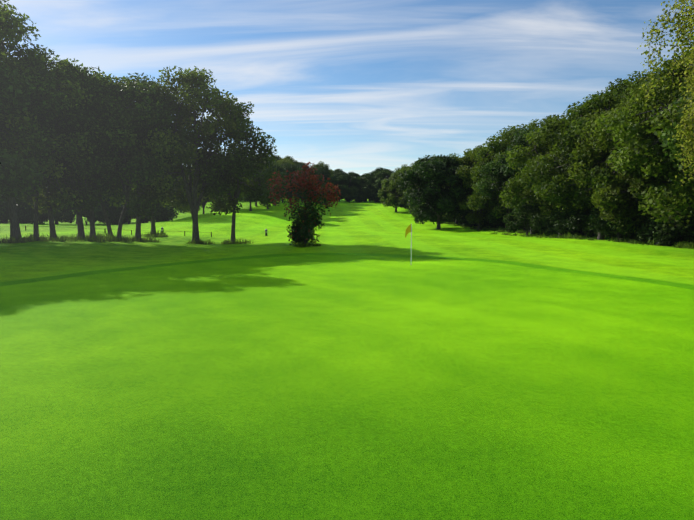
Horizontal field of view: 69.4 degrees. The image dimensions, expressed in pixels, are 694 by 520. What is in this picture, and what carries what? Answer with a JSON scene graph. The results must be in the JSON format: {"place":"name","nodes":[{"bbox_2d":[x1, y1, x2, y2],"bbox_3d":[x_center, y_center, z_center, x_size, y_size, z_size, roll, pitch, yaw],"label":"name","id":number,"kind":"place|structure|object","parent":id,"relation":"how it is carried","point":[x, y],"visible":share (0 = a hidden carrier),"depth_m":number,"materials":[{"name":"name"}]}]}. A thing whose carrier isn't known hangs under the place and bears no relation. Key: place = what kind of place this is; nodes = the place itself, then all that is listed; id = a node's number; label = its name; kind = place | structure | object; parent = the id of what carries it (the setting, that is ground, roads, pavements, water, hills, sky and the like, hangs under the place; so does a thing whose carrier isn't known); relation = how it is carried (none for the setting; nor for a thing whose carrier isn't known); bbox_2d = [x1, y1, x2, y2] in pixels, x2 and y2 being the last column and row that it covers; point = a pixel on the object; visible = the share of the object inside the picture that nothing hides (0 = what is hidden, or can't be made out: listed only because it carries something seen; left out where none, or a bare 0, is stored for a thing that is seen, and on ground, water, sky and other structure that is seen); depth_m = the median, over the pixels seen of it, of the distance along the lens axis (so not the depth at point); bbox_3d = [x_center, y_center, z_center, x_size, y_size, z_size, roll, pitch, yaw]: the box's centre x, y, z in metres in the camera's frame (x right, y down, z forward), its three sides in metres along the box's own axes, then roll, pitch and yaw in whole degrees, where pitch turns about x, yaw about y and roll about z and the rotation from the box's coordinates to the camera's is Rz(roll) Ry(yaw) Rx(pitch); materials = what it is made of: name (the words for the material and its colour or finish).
{"place":"outdoors","nodes":[
{"label":"outdoors","id":0,"kind":"place"},
{"bbox_2d":[0,196,693,519],"bbox_3d":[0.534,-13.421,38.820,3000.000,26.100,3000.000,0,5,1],"label":"ground","id":1,"kind":"structure","parent":0,"point":[356,365],"depth_m":8.17,"materials":[{"name":"green plant"}]},
{"bbox_2d":[0,234,19,243],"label":"grass tuft","id":2,"kind":"object","parent":1,"relation":"on","point":[5,239],"visible":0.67,"depth_m":35.62,"materials":[{"name":"green plant"}]},
{"bbox_2d":[0,200,28,223],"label":"tree","id":3,"kind":"object","parent":1,"relation":"on","point":[4,210],"visible":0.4,"depth_m":94.15,"materials":[{"name":"green plant"}]},
{"bbox_2d":[0,194,33,223],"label":"tree","id":4,"kind":"object","parent":1,"relation":"on","point":[24,202],"visible":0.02,"depth_m":97.83,"materials":[{"name":"green plant"}]},
{"bbox_2d":[8,234,32,242],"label":"grass tuft","id":5,"kind":"object","parent":1,"relation":"on","point":[21,238],"visible":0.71,"depth_m":36.31,"materials":[{"name":"green plant"}]},
{"bbox_2d":[0,38,57,197],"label":"tree","id":6,"kind":"object","parent":1,"relation":"on","point":[18,172],"visible":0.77,"depth_m":32.12,"materials":[{"name":"green plant"}]},
{"bbox_2d":[17,202,48,223],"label":"tree","id":7,"kind":"object","parent":1,"relation":"on","point":[25,215],"visible":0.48,"depth_m":94.62,"materials":[{"name":"green plant"}]},
{"bbox_2d":[26,233,43,241],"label":"grass tuft","id":8,"kind":"object","parent":1,"relation":"on","point":[31,237],"visible":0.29,"depth_m":37.94,"materials":[{"name":"green plant"}]},
{"bbox_2d":[0,0,92,239],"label":"copse tree","id":9,"kind":"object","parent":1,"relation":"on","point":[10,25],"visible":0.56,"depth_m":34.35,"materials":[{"name":"green plant"}]},
{"bbox_2d":[0,41,96,239],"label":"copse tree","id":10,"kind":"object","parent":1,"relation":"on","point":[34,56],"visible":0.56,"depth_m":35.02,"materials":[{"name":"green plant"}]},
{"bbox_2d":[30,203,73,223],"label":"tree","id":11,"kind":"object","parent":1,"relation":"on","point":[58,216],"visible":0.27,"depth_m":94.54,"materials":[{"name":"green plant"}]},
{"bbox_2d":[0,55,104,239],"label":"copse tree","id":12,"kind":"object","parent":1,"relation":"on","point":[81,110],"visible":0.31,"depth_m":37.40,"materials":[{"name":"green plant"}]},
{"bbox_2d":[21,181,86,223],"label":"tree","id":13,"kind":"object","parent":1,"relation":"on","point":[57,222],"depth_m":96.50,"materials":[{"name":"green plant"}]},
{"bbox_2d":[52,233,71,241],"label":"grass tuft","id":14,"kind":"object","parent":1,"relation":"on","point":[63,240],"visible":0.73,"depth_m":38.39,"materials":[{"name":"green plant"}]},
{"bbox_2d":[25,57,129,239],"bbox_3d":[-21.344,-8.518,40.356,8.970,14.589,9.072,5,7,43],"label":"copse tree","id":15,"kind":"object","parent":1,"relation":"on","point":[59,139],"visible":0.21,"depth_m":38.40,"materials":[{"name":"green plant"}]},
{"bbox_2d":[64,203,105,224],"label":"tree","id":16,"kind":"object","parent":1,"relation":"on","point":[69,216],"visible":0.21,"depth_m":94.19,"materials":[{"name":"green plant"}]},
{"bbox_2d":[29,58,145,237],"bbox_3d":[-21.263,-8.595,40.704,9.327,14.739,8.509,-2,6,-23],"label":"copse tree","id":17,"kind":"object","parent":1,"relation":"on","point":[97,88],"visible":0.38,"depth_m":38.69,"materials":[{"name":"green plant"}]},
{"bbox_2d":[86,232,110,242],"bbox_3d":[-19.953,-1.837,40.120,1.661,0.821,2.015,-4,7,-40],"label":"grass tuft","id":18,"kind":"object","parent":1,"relation":"on","point":[98,239],"visible":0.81,"depth_m":39.87,"materials":[{"name":"green plant"}]},
{"bbox_2d":[53,89,144,235],"bbox_3d":[-21.254,-8.364,42.030,7.476,14.163,8.840,-5,7,-41],"label":"copse tree","id":19,"kind":"object","parent":1,"relation":"on","point":[103,191],"visible":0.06,"depth_m":41.51,"materials":[{"name":"green plant"}]},
{"bbox_2d":[87,201,128,224],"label":"tree","id":20,"kind":"object","parent":1,"relation":"on","point":[98,212],"visible":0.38,"depth_m":92.54,"materials":[{"name":"green plant"}]},
{"bbox_2d":[4,226,211,236],"bbox_3d":[-33.192,-3.201,56.401,36.080,1.294,0.080,0,5,1],"label":"rail fence","id":21,"kind":"object","parent":1,"relation":"on","point":[113,229],"visible":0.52,"depth_m":56.25,"materials":[{"name":"grey wood"}]},
{"bbox_2d":[96,232,119,241],"bbox_3d":[-19.811,-1.964,41.376,1.748,0.864,2.120,0,5,-2],"label":"grass tuft","id":22,"kind":"object","parent":1,"relation":"on","point":[109,236],"visible":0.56,"depth_m":41.29,"materials":[{"name":"green plant"}]},
{"bbox_2d":[110,199,136,224],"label":"tree","id":23,"kind":"object","parent":1,"relation":"on","point":[117,209],"visible":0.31,"depth_m":93.10,"materials":[{"name":"green plant"}]},
{"bbox_2d":[117,235,135,242],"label":"grass tuft","id":24,"kind":"object","parent":1,"relation":"on","point":[124,239],"visible":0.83,"depth_m":41.36,"materials":[{"name":"green plant"}]},
{"bbox_2d":[68,77,189,238],"bbox_3d":[-17.789,-8.190,41.748,8.218,14.002,9.232,0,5,1],"label":"copse tree","id":25,"kind":"object","parent":1,"relation":"on","point":[150,193],"visible":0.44,"depth_m":40.06,"materials":[{"name":"green plant"}]},
{"bbox_2d":[91,72,198,240],"bbox_3d":[-17.557,-8.421,42.511,8.663,14.503,9.829,-4,7,-40],"label":"copse tree","id":26,"kind":"object","parent":1,"relation":"on","point":[164,117],"visible":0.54,"depth_m":40.07,"materials":[{"name":"green plant"}]},
{"bbox_2d":[129,199,174,222],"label":"tree","id":27,"kind":"object","parent":1,"relation":"on","point":[163,214],"visible":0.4,"depth_m":91.76,"materials":[{"name":"green plant"}]},
{"bbox_2d":[131,80,193,236],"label":"copse tree","id":28,"kind":"object","parent":1,"relation":"on","point":[153,228],"visible":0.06,"depth_m":49.83,"materials":[{"name":"green plant"}]},
{"bbox_2d":[143,166,192,221],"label":"tree","id":29,"kind":"object","parent":1,"relation":"on","point":[176,212],"visible":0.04,"depth_m":114.04,"materials":[{"name":"green plant"}]},
{"bbox_2d":[136,66,248,243],"bbox_3d":[-13.978,-9.045,45.428,10.727,15.859,11.867,-4,7,-38],"label":"copse tree","id":30,"kind":"object","parent":1,"relation":"on","point":[194,84],"visible":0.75,"depth_m":42.93,"materials":[{"name":"green plant"}]},
{"bbox_2d":[184,165,227,213],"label":"tree","id":31,"kind":"object","parent":1,"relation":"on","point":[205,202],"visible":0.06,"depth_m":130.67,"materials":[{"name":"green plant"}]},
{"bbox_2d":[185,98,285,243],"bbox_3d":[-10.454,-7.883,46.805,9.442,13.528,8.644,3,6,32],"label":"copse tree","id":32,"kind":"object","parent":1,"relation":"on","point":[221,182],"visible":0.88,"depth_m":44.91,"materials":[{"name":"green plant"}]},
{"bbox_2d":[235,239,250,243],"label":"grass tuft","id":33,"kind":"object","parent":1,"relation":"on","point":[243,242],"visible":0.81,"depth_m":46.71,"materials":[{"name":"green plant"}]},
{"bbox_2d":[231,158,274,210],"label":"tree","id":34,"kind":"object","parent":1,"relation":"on","point":[264,189],"visible":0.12,"depth_m":125.26,"materials":[{"name":"green plant"}]},
{"bbox_2d":[256,159,288,208],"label":"tree","id":35,"kind":"object","parent":1,"relation":"on","point":[277,167],"visible":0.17,"depth_m":139.27,"materials":[{"name":"green plant"}]},
{"bbox_2d":[271,155,284,191],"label":"tree","id":36,"kind":"object","parent":1,"relation":"on","point":[277,158],"depth_m":178.71,"materials":[{"name":"green plant"}]},
{"bbox_2d":[277,157,294,202],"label":"tree","id":37,"kind":"object","parent":1,"relation":"on","point":[285,161],"visible":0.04,"depth_m":167.06,"materials":[{"name":"green plant"}]},
{"bbox_2d":[280,156,298,194],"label":"tree","id":38,"kind":"object","parent":1,"relation":"on","point":[291,159],"visible":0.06,"depth_m":205.64,"materials":[{"name":"green plant"}]},
{"bbox_2d":[280,163,309,204],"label":"tree","id":39,"kind":"object","parent":1,"relation":"on","point":[290,167],"visible":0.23,"depth_m":153.60,"materials":[{"name":"green plant"}]},
{"bbox_2d":[265,162,340,246],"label":"copper tree","id":40,"kind":"object","parent":1,"relation":"on","point":[301,229],"visible":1,"depth_m":40.26,"materials":[{"name":"red plant"}]},
{"bbox_2d":[296,162,318,201],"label":"tree","id":41,"kind":"object","parent":1,"relation":"on","point":[301,164],"visible":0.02,"depth_m":177.94,"materials":[{"name":"green plant"}]},
{"bbox_2d":[313,161,334,199],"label":"tree","id":42,"kind":"object","parent":1,"relation":"on","point":[318,165],"visible":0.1,"depth_m":215.96,"materials":[{"name":"green plant"}]},
{"bbox_2d":[312,165,337,199],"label":"tree","id":43,"kind":"object","parent":1,"relation":"on","point":[323,170],"visible":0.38,"depth_m":203.07,"materials":[{"name":"green plant"}]},
{"bbox_2d":[333,168,346,174],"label":"tree","id":44,"kind":"object","parent":1,"relation":"on","point":[335,171],"visible":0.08,"depth_m":239.12,"materials":[{"name":"green plant"}]},
{"bbox_2d":[333,172,350,201],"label":"tree","id":45,"kind":"object","parent":1,"relation":"on","point":[338,175],"visible":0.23,"depth_m":229.25,"materials":[{"name":"green plant"}]},
{"bbox_2d":[334,184,352,201],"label":"tree","id":46,"kind":"object","parent":1,"relation":"on","point":[341,188],"visible":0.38,"depth_m":222.27,"materials":[{"name":"green plant"}]},
{"bbox_2d":[336,173,359,201],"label":"tree","id":47,"kind":"object","parent":1,"relation":"on","point":[352,180],"visible":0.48,"depth_m":228.83,"materials":[{"name":"green plant"}]},
{"bbox_2d":[345,186,358,200],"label":"tree","id":48,"kind":"object","parent":1,"relation":"on","point":[351,189],"visible":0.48,"depth_m":223.66,"materials":[{"name":"green plant"}]},
{"bbox_2d":[348,172,361,182],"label":"tree","id":49,"kind":"object","parent":1,"relation":"on","point":[355,174],"visible":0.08,"depth_m":238.58,"materials":[{"name":"green plant"}]},
{"bbox_2d":[347,191,367,202],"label":"tree","id":50,"kind":"object","parent":1,"relation":"on","point":[357,198],"visible":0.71,"depth_m":221.94,"materials":[{"name":"green plant"}]},
{"bbox_2d":[353,173,378,191],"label":"tree","id":51,"kind":"object","parent":1,"relation":"on","point":[365,178],"visible":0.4,"depth_m":227.49,"materials":[{"name":"green plant"}]},
{"bbox_2d":[356,185,376,202],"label":"tree","id":52,"kind":"object","parent":1,"relation":"on","point":[365,193],"visible":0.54,"depth_m":222.68,"materials":[{"name":"green plant"}]},
{"bbox_2d":[368,191,380,202],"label":"tree","id":53,"kind":"object","parent":1,"relation":"on","point":[373,197],"visible":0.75,"depth_m":222.10,"materials":[{"name":"green plant"}]},
{"bbox_2d":[371,167,390,177],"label":"tree","id":54,"kind":"object","parent":1,"relation":"on","point":[376,170],"visible":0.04,"depth_m":237.49,"materials":[{"name":"green plant"}]},
{"bbox_2d":[370,170,396,190],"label":"tree","id":55,"kind":"object","parent":1,"relation":"on","point":[384,174],"visible":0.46,"depth_m":225.38,"materials":[{"name":"green plant"}]},
{"bbox_2d":[377,174,406,211],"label":"pale tree","id":56,"kind":"object","parent":1,"relation":"on","point":[385,189],"visible":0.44,"depth_m":156.68,"materials":[{"name":"green plant"}]},
{"bbox_2d":[385,167,411,213],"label":"tree","id":57,"kind":"object","parent":1,"relation":"on","point":[400,196],"visible":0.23,"depth_m":150.07,"materials":[{"name":"green plant"}]},
{"bbox_2d":[390,164,408,208],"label":"tree","id":58,"kind":"object","parent":1,"relation":"on","point":[403,167],"visible":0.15,"depth_m":168.08,"materials":[{"name":"green plant"}]},
{"bbox_2d":[397,167,409,207],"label":"tree","id":59,"kind":"object","parent":1,"relation":"on","point":[403,205],"visible":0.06,"depth_m":157.65,"materials":[{"name":"green plant"}]},
{"bbox_2d":[405,223,411,263],"bbox_3d":[3.223,-0.773,26.178,0.391,2.290,0.112,0,5,1],"label":"golf flag","id":60,"kind":"object","parent":1,"relation":"on","point":[409,229],"visible":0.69,"depth_m":26.11,"materials":[{"name":"yellow"}]},
{"bbox_2d":[399,154,437,217],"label":"tree","id":61,"kind":"object","parent":1,"relation":"on","point":[412,164],"depth_m":123.34,"materials":[{"name":"green plant"}]},
{"bbox_2d":[397,154,473,228],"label":"round tree","id":62,"kind":"object","parent":1,"relation":"on","point":[428,173],"visible":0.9,"depth_m":88.97,"materials":[{"name":"green plant"}]},
{"bbox_2d":[442,145,493,218],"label":"tree","id":63,"kind":"object","parent":1,"relation":"on","point":[465,153],"visible":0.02,"depth_m":99.38,"materials":[{"name":"green plant"}]},
{"bbox_2d":[459,208,484,226],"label":"shrub","id":64,"kind":"object","parent":1,"relation":"on","point":[463,221],"visible":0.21,"depth_m":95.96,"materials":[{"name":"green plant"}]},
{"bbox_2d":[443,147,505,229],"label":"tree","id":65,"kind":"object","parent":1,"relation":"on","point":[467,168],"visible":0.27,"depth_m":85.39,"materials":[{"name":"green plant"}]},
{"bbox_2d":[476,206,498,228],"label":"shrub","id":66,"kind":"object","parent":1,"relation":"on","point":[480,225],"visible":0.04,"depth_m":86.74,"materials":[{"name":"green plant"}]},
{"bbox_2d":[483,215,506,228],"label":"shrub","id":67,"kind":"object","parent":1,"relation":"on","point":[493,224],"visible":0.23,"depth_m":84.09,"materials":[{"name":"green plant"}]},
{"bbox_2d":[466,125,529,230],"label":"tree","id":68,"kind":"object","parent":1,"relation":"on","point":[495,146],"visible":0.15,"depth_m":78.11,"materials":[{"name":"green plant"}]},
{"bbox_2d":[487,207,514,226],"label":"shrub","id":69,"kind":"object","parent":1,"relation":"on","point":[490,216],"visible":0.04,"depth_m":80.05,"materials":[{"name":"green plant"}]},
{"bbox_2d":[475,126,544,233],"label":"tree","id":70,"kind":"object","parent":1,"relation":"on","point":[494,170],"visible":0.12,"depth_m":71.29,"materials":[{"name":"green plant"}]},
{"bbox_2d":[503,204,540,234],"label":"shrub","id":71,"kind":"object","parent":1,"relation":"on","point":[522,217],"visible":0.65,"depth_m":68.39,"materials":[{"name":"green plant"}]},
{"bbox_2d":[493,114,561,185],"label":"tree","id":72,"kind":"object","parent":1,"relation":"on","point":[532,126],"visible":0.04,"depth_m":81.94,"materials":[{"name":"green plant"}]},
{"bbox_2d":[529,202,559,234],"bbox_3d":[27.901,-5.671,65.374,8.242,5.618,7.669,-4,7,-37],"label":"shrub","id":73,"kind":"object","parent":1,"relation":"on","point":[544,222],"visible":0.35,"depth_m":64.36,"materials":[{"name":"green plant"}]},
{"bbox_2d":[499,116,608,236],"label":"tree","id":74,"kind":"object","parent":1,"relation":"on","point":[517,189],"visible":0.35,"depth_m":60.23,"materials":[{"name":"green plant"}]},
{"bbox_2d":[551,220,584,235],"bbox_3d":[28.799,-4.948,61.848,6.089,4.580,6.728,-2,5,-17],"label":"shrub","id":75,"kind":"object","parent":1,"relation":"on","point":[580,232],"visible":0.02,"depth_m":63.17,"materials":[{"name":"green plant"}]},
{"bbox_2d":[560,233,576,238],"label":"grass tuft","id":76,"kind":"object","parent":1,"relation":"on","point":[565,237],"visible":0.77,"depth_m":53.31,"materials":[{"name":"green plant"}]},
{"bbox_2d":[551,202,595,236],"bbox_3d":[27.588,-4.930,57.535,7.225,5.262,6.924,0,5,3],"label":"shrub","id":77,"kind":"object","parent":1,"relation":"on","point":[575,220],"visible":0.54,"depth_m":56.95,"materials":[{"name":"green plant"}]},
{"bbox_2d":[526,90,659,239],"bbox_3d":[26.035,-9.653,51.887,12.865,15.800,14.586,-5,7,-45],"label":"tree","id":78,"kind":"object","parent":1,"relation":"on","point":[606,100],"visible":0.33,"depth_m":51.22,"materials":[{"name":"green plant"}]},
{"bbox_2d":[584,221,625,239],"bbox_3d":[28.426,-3.840,53.620,5.453,3.717,5.074,2,6,21],"label":"shrub","id":79,"kind":"object","parent":1,"relation":"on","point":[587,232],"visible":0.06,"depth_m":54.15,"materials":[{"name":"green plant"}]},
{"bbox_2d":[563,71,657,194],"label":"tree","id":80,"kind":"object","parent":1,"relation":"on","point":[625,96],"visible":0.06,"depth_m":60.42,"materials":[{"name":"green plant"}]},
{"bbox_2d":[588,78,640,101],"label":"tree","id":81,"kind":"object","parent":1,"relation":"on","point":[619,88],"visible":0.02,"depth_m":73.97,"materials":[{"name":"green plant"}]},
{"bbox_2d":[586,199,648,240],"bbox_3d":[27.170,-3.863,49.416,6.654,4.529,6.021,-2,6,-21],"label":"shrub","id":82,"kind":"object","parent":1,"relation":"on","point":[600,224],"visible":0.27,"depth_m":49.14,"materials":[{"name":"green plant"}]},
{"bbox_2d":[565,77,693,244],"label":"tree","id":83,"kind":"object","parent":1,"relation":"on","point":[617,202],"visible":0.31,"depth_m":45.35,"materials":[{"name":"green plant"}]},
{"bbox_2d":[625,239,640,243],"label":"grass tuft","id":84,"kind":"object","parent":1,"relation":"on","point":[633,242],"visible":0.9,"depth_m":44.56,"materials":[{"name":"green plant"}]},
{"bbox_2d":[621,198,657,241],"bbox_3d":[28.410,-3.570,46.074,6.182,4.698,6.451,2,6,19],"label":"shrub","id":85,"kind":"object","parent":1,"relation":"on","point":[642,236],"visible":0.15,"depth_m":45.73,"materials":[{"name":"green plant"}]},
{"bbox_2d":[598,52,693,222],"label":"tree","id":86,"kind":"object","parent":1,"relation":"on","point":[629,127],"visible":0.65,"depth_m":36.36,"materials":[{"name":"green plant"}]},
{"bbox_2d":[642,239,662,245],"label":"grass tuft","id":87,"kind":"object","parent":1,"relation":"on","point":[649,242],"visible":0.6,"depth_m":42.51,"materials":[{"name":"green plant"}]},
{"bbox_2d":[625,51,693,203],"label":"tree","id":88,"kind":"object","parent":1,"relation":"on","point":[663,172],"visible":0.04,"depth_m":41.18,"materials":[{"name":"green plant"}]},
{"bbox_2d":[635,0,693,185],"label":"tree","id":89,"kind":"object","parent":1,"relation":"on","point":[689,26],"visible":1,"depth_m":20.05,"materials":[{"name":"green plant"}]},
{"bbox_2d":[644,196,693,245],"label":"shrub","id":90,"kind":"object","parent":1,"relation":"on","point":[667,234],"visible":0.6,"depth_m":41.12,"materials":[{"name":"green plant"}]},
{"bbox_2d":[659,82,693,168],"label":"tree","id":91,"kind":"object","parent":1,"relation":"on","point":[671,144],"visible":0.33,"depth_m":31.16,"materials":[{"name":"green plant"}]},
{"bbox_2d":[675,242,690,248],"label":"grass tuft","id":92,"kind":"object","parent":1,"relation":"on","point":[679,246],"visible":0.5,"depth_m":38.30,"materials":[{"name":"green plant"}]},
{"bbox_2d":[674,239,693,247],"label":"grass tuft","id":93,"kind":"object","parent":1,"relation":"on","point":[686,244],"visible":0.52,"depth_m":39.09,"materials":[{"name":"green plant"}]},
{"bbox_2d":[0,0,693,176],"label":"sky","id":94,"kind":"structure","parent":0,"point":[360,87],"materials":[{"name":"blue"}]}
]}

